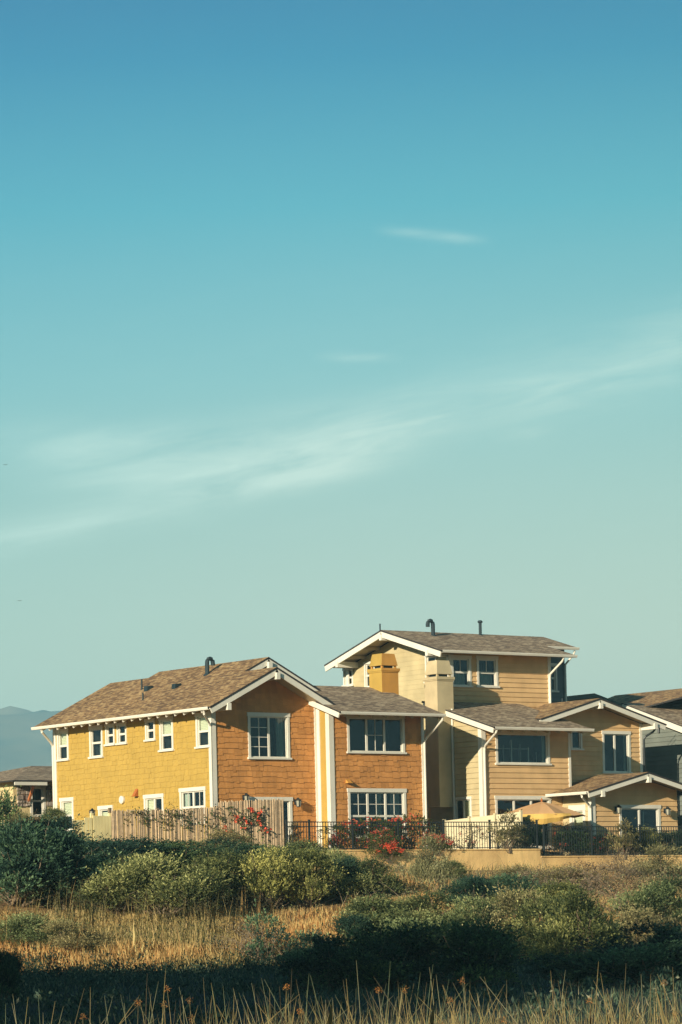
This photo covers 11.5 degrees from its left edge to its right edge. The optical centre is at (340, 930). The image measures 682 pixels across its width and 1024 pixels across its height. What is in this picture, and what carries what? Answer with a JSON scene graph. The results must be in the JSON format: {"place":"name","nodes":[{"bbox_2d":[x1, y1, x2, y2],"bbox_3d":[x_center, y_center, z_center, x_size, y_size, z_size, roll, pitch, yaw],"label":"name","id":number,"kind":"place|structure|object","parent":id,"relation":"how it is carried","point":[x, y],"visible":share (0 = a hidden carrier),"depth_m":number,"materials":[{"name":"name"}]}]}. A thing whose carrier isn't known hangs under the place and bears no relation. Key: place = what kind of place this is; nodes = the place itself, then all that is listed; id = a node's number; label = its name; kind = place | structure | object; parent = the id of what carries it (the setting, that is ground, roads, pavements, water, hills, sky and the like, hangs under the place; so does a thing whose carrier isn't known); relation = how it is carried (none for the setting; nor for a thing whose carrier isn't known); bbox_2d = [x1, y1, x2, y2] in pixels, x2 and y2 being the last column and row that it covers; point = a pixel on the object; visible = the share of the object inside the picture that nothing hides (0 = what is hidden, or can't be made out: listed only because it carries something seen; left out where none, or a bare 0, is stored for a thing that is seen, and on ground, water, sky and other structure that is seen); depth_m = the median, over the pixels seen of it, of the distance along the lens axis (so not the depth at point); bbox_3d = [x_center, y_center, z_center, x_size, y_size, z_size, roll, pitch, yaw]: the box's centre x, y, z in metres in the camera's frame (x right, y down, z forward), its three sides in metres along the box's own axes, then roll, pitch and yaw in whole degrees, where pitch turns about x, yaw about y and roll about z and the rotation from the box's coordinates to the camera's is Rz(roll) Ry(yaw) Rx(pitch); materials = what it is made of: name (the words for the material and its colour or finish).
{"place":"outdoors","nodes":[
{"label":"outdoors","id":0,"kind":"place"},
{"bbox_2d":[0,706,60,771],"bbox_3d":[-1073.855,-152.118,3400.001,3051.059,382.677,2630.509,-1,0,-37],"label":"hills","id":1,"kind":"structure","parent":0,"point":[22,744],"depth_m":3503.27,"materials":[{"name":"blue"}]},
{"bbox_2d":[31,653,445,849],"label":"yellow house","id":2,"kind":"structure","parent":0,"point":[213,733],"depth_m":132.00,"materials":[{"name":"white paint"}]},
{"bbox_2d":[55,728,69,761],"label":"window","id":3,"kind":"structure","parent":2,"relation":"in","point":[62,734],"depth_m":137.79,"materials":[{"name":"white paint"}]},
{"bbox_2d":[59,797,73,831],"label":"window","id":4,"kind":"structure","parent":2,"relation":"in","point":[67,803],"depth_m":137.49,"materials":[{"name":"white paint"}]},
{"bbox_2d":[88,725,103,758],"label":"window","id":5,"kind":"structure","parent":2,"relation":"in","point":[96,731],"depth_m":135.85,"materials":[{"name":"white paint"}]},
{"bbox_2d":[143,793,163,818],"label":"window","id":6,"kind":"structure","parent":2,"relation":"in","point":[152,801],"depth_m":132.61,"materials":[{"name":"white paint"}]},
{"bbox_2d":[158,715,174,751],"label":"window","id":7,"kind":"structure","parent":2,"relation":"in","point":[166,735],"depth_m":131.74,"materials":[{"name":"white paint"}]},
{"bbox_2d":[178,786,205,824],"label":"window","id":8,"kind":"structure","parent":2,"relation":"in","point":[192,797],"depth_m":130.68,"materials":[{"name":"white paint"}]},
{"bbox_2d":[194,711,209,748],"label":"window","id":9,"kind":"structure","parent":2,"relation":"in","point":[201,725],"depth_m":129.73,"materials":[{"name":"white paint"}]},
{"bbox_2d":[247,712,291,759],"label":"window","id":10,"kind":"structure","parent":2,"relation":"in","point":[268,733],"depth_m":131.13,"materials":[{"name":"glass"}]},
{"bbox_2d":[248,797,292,846],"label":"door","id":11,"kind":"structure","parent":2,"relation":"in","point":[287,801],"depth_m":131.13,"materials":[{"name":"white paint"}]},
{"bbox_2d":[346,714,406,753],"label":"window","id":12,"kind":"structure","parent":2,"relation":"in","point":[378,734],"depth_m":133.45,"materials":[{"name":"glass"}]},
{"bbox_2d":[347,788,406,838],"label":"window","id":13,"kind":"structure","parent":2,"relation":"in","point":[386,802],"depth_m":133.29,"materials":[{"name":"white paint"}]},
{"bbox_2d":[0,853,681,1023],"bbox_3d":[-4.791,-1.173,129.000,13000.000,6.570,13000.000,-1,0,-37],"label":"ground","id":14,"kind":"structure","parent":0,"point":[332,903],"depth_m":55.55,"materials":[{"name":"plant"}]},
{"bbox_2d":[0,784,23,824],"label":"tree","id":15,"kind":"object","parent":14,"relation":"on","point":[6,810],"visible":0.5,"depth_m":142.25,"materials":[{"name":"green plant"}]},
{"bbox_2d":[0,945,26,999],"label":"shrub","id":16,"kind":"object","parent":14,"relation":"on","point":[11,965],"visible":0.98,"depth_m":61.75,"materials":[{"name":"green plant"}]},
{"bbox_2d":[0,766,52,821],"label":"cottage","id":17,"kind":"structure","parent":14,"relation":"on","point":[34,788],"depth_m":150.12,"materials":[{"name":"white paint"}]},
{"bbox_2d":[30,786,45,816],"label":"window","id":18,"kind":"structure","parent":17,"relation":"in","point":[37,802],"depth_m":150.19,"materials":[{"name":"glass"}]},
{"bbox_2d":[0,908,87,949],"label":"shrub","id":19,"kind":"object","parent":14,"relation":"on","point":[13,933],"visible":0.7,"depth_m":102.46,"materials":[{"name":"green plant"}]},
{"bbox_2d":[0,815,89,906],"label":"shrub","id":20,"kind":"object","parent":14,"relation":"on","point":[35,844],"visible":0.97,"depth_m":106.23,"materials":[{"name":"green plant"}]},
{"bbox_2d":[0,805,94,857],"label":"shrub","id":21,"kind":"object","parent":14,"relation":"on","point":[61,823],"visible":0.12,"depth_m":115.53,"materials":[{"name":"green plant"}]},
{"bbox_2d":[40,806,71,827],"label":"garden bush","id":22,"kind":"object","parent":14,"relation":"on","point":[56,812],"visible":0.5,"depth_m":128.12,"materials":[{"name":"green plant"}]},
{"bbox_2d":[0,823,128,911],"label":"shrub","id":23,"kind":"object","parent":14,"relation":"on","point":[84,861],"visible":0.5,"depth_m":107.25,"materials":[{"name":"green plant"}]},
{"bbox_2d":[31,909,126,954],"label":"shrub","id":24,"kind":"object","parent":14,"relation":"on","point":[88,941],"visible":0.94,"depth_m":101.63,"materials":[{"name":"green plant"}]},
{"bbox_2d":[90,813,111,841],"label":"garden gate","id":25,"kind":"structure","parent":14,"relation":"on","point":[102,824],"depth_m":121.16,"materials":[{"name":"paint"}]},
{"bbox_2d":[63,846,174,917],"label":"shrub","id":26,"kind":"object","parent":14,"relation":"on","point":[105,886],"visible":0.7,"depth_m":105.62,"materials":[{"name":"green plant"}]},
{"bbox_2d":[74,832,172,859],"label":"shrub","id":27,"kind":"object","parent":14,"relation":"on","point":[93,844],"visible":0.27,"depth_m":112.95,"materials":[{"name":"green plant"}]},
{"bbox_2d":[80,835,168,875],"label":"shrub","id":28,"kind":"object","parent":14,"relation":"on","point":[119,849],"visible":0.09,"depth_m":111.32,"materials":[{"name":"green plant"}]},
{"bbox_2d":[0,844,277,955],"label":"tall weeds","id":29,"kind":"object","parent":14,"relation":"on","point":[212,916],"visible":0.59,"depth_m":104.24,"materials":[{"name":"beige plant"}]},
{"bbox_2d":[88,845,240,918],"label":"shrub","id":30,"kind":"object","parent":14,"relation":"on","point":[175,878],"visible":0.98,"depth_m":105.67,"materials":[{"name":"green plant"}]},
{"bbox_2d":[127,832,236,868],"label":"shrub","id":31,"kind":"object","parent":14,"relation":"on","point":[176,846],"visible":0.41,"depth_m":115.32,"materials":[{"name":"green plant"}]},
{"bbox_2d":[108,798,284,848],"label":"wooden fence","id":32,"kind":"object","parent":14,"relation":"on","point":[141,829],"visible":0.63,"depth_m":123.79,"materials":[{"name":"beige wood"}]},
{"bbox_2d":[218,805,271,837],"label":"flowering vine","id":33,"kind":"object","parent":32,"relation":"attached to","point":[250,809],"visible":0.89,"depth_m":124.86,"materials":[{"name":"green plant"}]},
{"bbox_2d":[176,850,249,907],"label":"shrub","id":34,"kind":"object","parent":14,"relation":"on","point":[221,864],"visible":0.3,"depth_m":107.94,"materials":[{"name":"green plant"}]},
{"bbox_2d":[193,825,256,847],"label":"shrub","id":35,"kind":"object","parent":14,"relation":"on","point":[217,834],"visible":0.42,"depth_m":121.08,"materials":[{"name":"green plant"}]},
{"bbox_2d":[185,835,273,862],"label":"shrub","id":36,"kind":"object","parent":14,"relation":"on","point":[247,846],"visible":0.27,"depth_m":117.29,"materials":[{"name":"green plant"}]},
{"bbox_2d":[208,840,281,904],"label":"shrub","id":37,"kind":"object","parent":14,"relation":"on","point":[227,857],"visible":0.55,"depth_m":108.97,"materials":[{"name":"green plant"}]},
{"bbox_2d":[201,913,292,958],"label":"shrub","id":38,"kind":"object","parent":14,"relation":"on","point":[245,939],"visible":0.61,"depth_m":100.94,"materials":[{"name":"green plant"}]},
{"bbox_2d":[235,835,308,909],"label":"shrub","id":39,"kind":"object","parent":14,"relation":"on","point":[268,868],"visible":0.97,"depth_m":108.56,"materials":[{"name":"green plant"}]},
{"bbox_2d":[229,899,334,964],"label":"shrub","id":40,"kind":"object","parent":14,"relation":"on","point":[259,937],"visible":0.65,"depth_m":99.53,"materials":[{"name":"green plant"}]},
{"bbox_2d":[271,930,330,970],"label":"shrub","id":41,"kind":"object","parent":14,"relation":"on","point":[295,951],"visible":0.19,"depth_m":91.58,"materials":[{"name":"green plant"}]},
{"bbox_2d":[281,836,329,857],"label":"shrub","id":42,"kind":"object","parent":14,"relation":"on","point":[303,844],"visible":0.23,"depth_m":120.59,"materials":[{"name":"green plant"}]},
{"bbox_2d":[274,839,357,907],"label":"shrub","id":43,"kind":"object","parent":14,"relation":"on","point":[307,862],"visible":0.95,"depth_m":109.31,"materials":[{"name":"green plant"}]},
{"bbox_2d":[267,930,385,992],"bbox_3d":[-0.198,0.627,61.948,2.216,1.276,2.623,-1,0,3],"label":"shrub","id":44,"kind":"object","parent":14,"relation":"on","point":[305,964],"visible":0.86,"depth_m":61.41,"materials":[{"name":"green plant"}]},
{"bbox_2d":[0,960,681,1023],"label":"marsh tussocks","id":45,"kind":"object","parent":14,"relation":"on","point":[65,1007],"visible":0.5,"depth_m":57.59,"materials":[{"name":"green plant"}]},
{"bbox_2d":[0,839,681,977],"bbox_3d":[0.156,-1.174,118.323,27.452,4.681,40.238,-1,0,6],"label":"dry grass","id":46,"kind":"structure","parent":14,"relation":"on","point":[128,945],"depth_m":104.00,"materials":[{"name":"brown plant"}]},
{"bbox_2d":[0,838,681,967],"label":"scrub","id":47,"kind":"object","parent":14,"relation":"on","point":[445,880],"visible":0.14,"depth_m":113.92,"materials":[{"name":"green plant"}]},
{"bbox_2d":[314,848,375,901],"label":"shrub","id":48,"kind":"object","parent":14,"relation":"on","point":[349,864],"visible":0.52,"depth_m":111.37,"materials":[{"name":"green plant"}]},
{"bbox_2d":[326,910,384,937],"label":"shrub","id":49,"kind":"object","parent":14,"relation":"on","point":[353,920],"visible":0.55,"depth_m":101.84,"materials":[{"name":"green plant"}]},
{"bbox_2d":[311,812,408,849],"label":"rose bush","id":50,"kind":"object","parent":14,"relation":"on","point":[357,831],"visible":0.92,"depth_m":128.34,"materials":[{"name":"green plant"}]},
{"bbox_2d":[330,850,409,897],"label":"shrub","id":51,"kind":"object","parent":14,"relation":"on","point":[358,882],"visible":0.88,"depth_m":111.09,"materials":[{"name":"green plant"}]},
{"bbox_2d":[317,887,427,931],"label":"shrub","id":52,"kind":"object","parent":14,"relation":"on","point":[365,905],"visible":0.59,"depth_m":102.53,"materials":[{"name":"green plant"}]},
{"bbox_2d":[313,911,451,990],"bbox_3d":[0.807,0.432,61.880,2.703,1.652,3.047,-1,0,-26],"label":"shrub","id":53,"kind":"object","parent":14,"relation":"on","point":[388,944],"visible":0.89,"depth_m":61.55,"materials":[{"name":"green plant"}]},
{"bbox_2d":[340,908,451,955],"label":"shrub","id":54,"kind":"object","parent":14,"relation":"on","point":[407,923],"visible":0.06,"depth_m":99.65,"materials":[{"name":"green plant"}]},
{"bbox_2d":[366,808,441,848],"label":"rose bush","id":55,"kind":"object","parent":14,"relation":"on","point":[407,819],"visible":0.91,"depth_m":129.95,"materials":[{"name":"green plant"}]},
{"bbox_2d":[158,981,681,1023],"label":"reed bed","id":56,"kind":"object","parent":14,"relation":"on","point":[431,1021],"visible":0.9,"depth_m":36.35,"materials":[{"name":"plant"}]},
{"bbox_2d":[377,884,464,924],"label":"shrub","id":57,"kind":"object","parent":14,"relation":"on","point":[419,904],"visible":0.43,"depth_m":103.70,"materials":[{"name":"green plant"}]},
{"bbox_2d":[398,821,457,886],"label":"shrub","id":58,"kind":"object","parent":14,"relation":"on","point":[426,864],"visible":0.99,"depth_m":115.99,"materials":[{"name":"green plant"}]},
{"bbox_2d":[437,856,469,881],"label":"shrub","id":59,"kind":"object","parent":14,"relation":"on","point":[462,871],"visible":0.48,"depth_m":122.04,"materials":[{"name":"green plant"}]},
{"bbox_2d":[382,914,542,989],"bbox_3d":[2.102,0.471,61.848,2.762,1.541,3.286,-1,0,-15],"label":"shrub","id":60,"kind":"object","parent":14,"relation":"on","point":[470,946],"visible":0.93,"depth_m":61.39,"materials":[{"name":"green plant"}]},
{"bbox_2d":[425,885,508,934],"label":"shrub","id":61,"kind":"object","parent":14,"relation":"on","point":[461,908],"visible":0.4,"depth_m":101.03,"materials":[{"name":"green plant"}]},
{"bbox_2d":[438,871,498,906],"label":"shrub","id":62,"kind":"object","parent":14,"relation":"on","point":[467,884],"visible":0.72,"depth_m":108.51,"materials":[{"name":"green plant"}]},
{"bbox_2d":[442,810,523,848],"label":"privacy fence","id":63,"kind":"object","parent":14,"relation":"on","point":[494,816],"visible":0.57,"depth_m":133.88,"materials":[{"name":"white wood"}]},
{"bbox_2d":[450,871,546,900],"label":"shrub","id":64,"kind":"object","parent":14,"relation":"on","point":[506,880],"visible":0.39,"depth_m":111.15,"materials":[{"name":"green plant"}]},
{"bbox_2d":[316,849,681,870],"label":"retaining wall","id":65,"kind":"structure","parent":14,"relation":"on","point":[476,858],"depth_m":131.86,"materials":[{"name":"concrete"}]},
{"bbox_2d":[358,823,402,858],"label":"rose bush","id":66,"kind":"object","parent":65,"relation":"on","point":[377,840],"visible":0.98,"depth_m":127.99,"materials":[{"name":"green plant"}]},
{"bbox_2d":[375,842,404,862],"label":"flower clump","id":67,"kind":"object","parent":65,"relation":"attached to","point":[388,848],"visible":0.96,"depth_m":128.18,"materials":[{"name":"red plant"}]},
{"bbox_2d":[285,819,537,849],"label":"iron fence","id":68,"kind":"object","parent":65,"relation":"on","point":[352,826],"visible":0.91,"depth_m":129.37,"materials":[{"name":"metal"}]},
{"bbox_2d":[481,808,528,853],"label":"garden bush","id":69,"kind":"object","parent":65,"relation":"on","point":[506,833],"visible":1,"depth_m":132.00,"materials":[{"name":"green plant"}]},
{"bbox_2d":[542,824,681,855],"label":"iron fence","id":70,"kind":"object","parent":65,"relation":"on","point":[591,830],"visible":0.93,"depth_m":135.06,"materials":[{"name":"metal"}]},
{"bbox_2d":[603,817,641,859],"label":"garden bush","id":71,"kind":"object","parent":65,"relation":"on","point":[617,843],"visible":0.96,"depth_m":135.60,"materials":[{"name":"green plant"}]},
{"bbox_2d":[324,619,681,855],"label":"tan house","id":72,"kind":"structure","parent":14,"relation":"on","point":[515,729],"depth_m":138.83,"materials":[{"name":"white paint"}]},
{"bbox_2d":[451,655,473,687],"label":"window","id":73,"kind":"structure","parent":72,"relation":"in","point":[461,664],"depth_m":139.89,"materials":[{"name":"glass"}]},
{"bbox_2d":[455,796,471,818],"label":"window","id":74,"kind":"structure","parent":72,"relation":"in","point":[463,805],"depth_m":136.95,"materials":[{"name":"white paint"}]},
{"bbox_2d":[476,655,499,687],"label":"window","id":75,"kind":"structure","parent":72,"relation":"in","point":[487,666],"depth_m":140.75,"materials":[{"name":"glass"}]},
{"bbox_2d":[494,730,551,765],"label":"window","id":76,"kind":"structure","parent":72,"relation":"in","point":[516,747],"depth_m":137.96,"materials":[{"name":"glass"}]},
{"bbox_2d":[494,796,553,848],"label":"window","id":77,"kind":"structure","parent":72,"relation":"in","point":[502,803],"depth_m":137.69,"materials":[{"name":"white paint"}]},
{"bbox_2d":[568,804,585,837],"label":"window","id":78,"kind":"structure","parent":72,"relation":"in","point":[581,821],"depth_m":137.69,"materials":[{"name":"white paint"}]},
{"bbox_2d":[601,731,632,773],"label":"window","id":79,"kind":"structure","parent":72,"relation":"in","point":[616,748],"depth_m":141.78,"materials":[{"name":"glass"}]},
{"bbox_2d":[619,805,660,853],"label":"door","id":80,"kind":"structure","parent":72,"relation":"in","point":[645,815],"depth_m":139.25,"materials":[{"name":"white paint"}]},
{"bbox_2d":[459,864,558,952],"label":"shrub","id":81,"kind":"object","parent":14,"relation":"on","point":[507,898],"visible":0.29,"depth_m":99.67,"materials":[{"name":"green plant"}]},
{"bbox_2d":[503,817,547,848],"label":"garden bush","id":82,"kind":"object","parent":14,"relation":"on","point":[540,836],"visible":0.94,"depth_m":133.36,"materials":[{"name":"green plant"}]},
{"bbox_2d":[487,884,579,962],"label":"shrub","id":83,"kind":"object","parent":14,"relation":"on","point":[539,906],"visible":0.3,"depth_m":98.44,"materials":[{"name":"green plant"}]},
{"bbox_2d":[493,859,575,892],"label":"shrub","id":84,"kind":"object","parent":14,"relation":"on","point":[540,883],"visible":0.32,"depth_m":113.03,"materials":[{"name":"green plant"}]},
{"bbox_2d":[508,798,585,854],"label":"patio umbrella","id":85,"kind":"object","parent":14,"relation":"on","point":[541,812],"visible":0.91,"depth_m":134.27,"materials":[{"name":"beige fabric"}]},
{"bbox_2d":[531,876,596,909],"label":"shrub","id":86,"kind":"object","parent":14,"relation":"on","point":[552,888],"visible":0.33,"depth_m":107.23,"materials":[{"name":"green plant"}]},
{"bbox_2d":[529,862,607,887],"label":"shrub","id":87,"kind":"object","parent":14,"relation":"on","point":[554,874],"visible":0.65,"depth_m":117.80,"materials":[{"name":"green plant"}]},
{"bbox_2d":[510,949,632,986],"bbox_3d":[4.317,0.742,61.904,1.841,0.799,2.190,-1,0,-25],"label":"shrub","id":88,"kind":"object","parent":14,"relation":"on","point":[570,968],"visible":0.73,"depth_m":61.87,"materials":[{"name":"green plant"}]},
{"bbox_2d":[548,820,605,855],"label":"garden bush","id":89,"kind":"object","parent":14,"relation":"on","point":[578,838],"visible":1,"depth_m":134.96,"materials":[{"name":"green plant"}]},
{"bbox_2d":[524,875,640,963],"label":"shrub","id":90,"kind":"object","parent":14,"relation":"on","point":[586,926],"visible":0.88,"depth_m":89.71,"materials":[{"name":"green plant"}]},
{"bbox_2d":[547,856,625,892],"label":"shrub","id":91,"kind":"object","parent":14,"relation":"on","point":[598,867],"visible":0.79,"depth_m":117.50,"materials":[{"name":"green plant"}]},
{"bbox_2d":[554,915,681,985],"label":"shrub","id":92,"kind":"object","parent":14,"relation":"on","point":[649,956],"visible":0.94,"depth_m":61.58,"materials":[{"name":"green plant"}]},
{"bbox_2d":[573,867,665,915],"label":"shrub","id":93,"kind":"object","parent":14,"relation":"on","point":[626,887],"visible":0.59,"depth_m":106.72,"materials":[{"name":"green plant"}]},
{"bbox_2d":[598,846,646,880],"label":"shrub","id":94,"kind":"object","parent":14,"relation":"on","point":[628,870],"visible":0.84,"depth_m":122.77,"materials":[{"name":"green plant"}]},
{"bbox_2d":[567,688,681,832],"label":"sage house","id":95,"kind":"structure","parent":14,"relation":"on","point":[663,753],"depth_m":146.06,"materials":[{"name":"grey"}]},
{"bbox_2d":[621,827,662,853],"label":"garden bush","id":96,"kind":"object","parent":14,"relation":"on","point":[645,843],"visible":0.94,"depth_m":136.87,"materials":[{"name":"green plant"}]},
{"bbox_2d":[604,867,681,923],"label":"shrub","id":97,"kind":"object","parent":14,"relation":"on","point":[660,893],"visible":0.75,"depth_m":105.31,"materials":[{"name":"green plant"}]},
{"bbox_2d":[604,897,681,944],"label":"shrub","id":98,"kind":"object","parent":14,"relation":"on","point":[633,915],"visible":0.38,"depth_m":100.15,"materials":[{"name":"green plant"}]},
{"bbox_2d":[625,838,681,877],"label":"shrub","id":99,"kind":"object","parent":14,"relation":"on","point":[659,864],"visible":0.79,"depth_m":126.54,"materials":[{"name":"green plant"}]},
{"bbox_2d":[650,829,681,854],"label":"garden bush","id":100,"kind":"object","parent":14,"relation":"on","point":[669,837],"visible":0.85,"depth_m":138.02,"materials":[{"name":"green plant"}]},
{"bbox_2d":[0,0,681,711],"label":"sky","id":101,"kind":"structure","parent":0,"point":[323,324],"materials":[{"name":"blue"}]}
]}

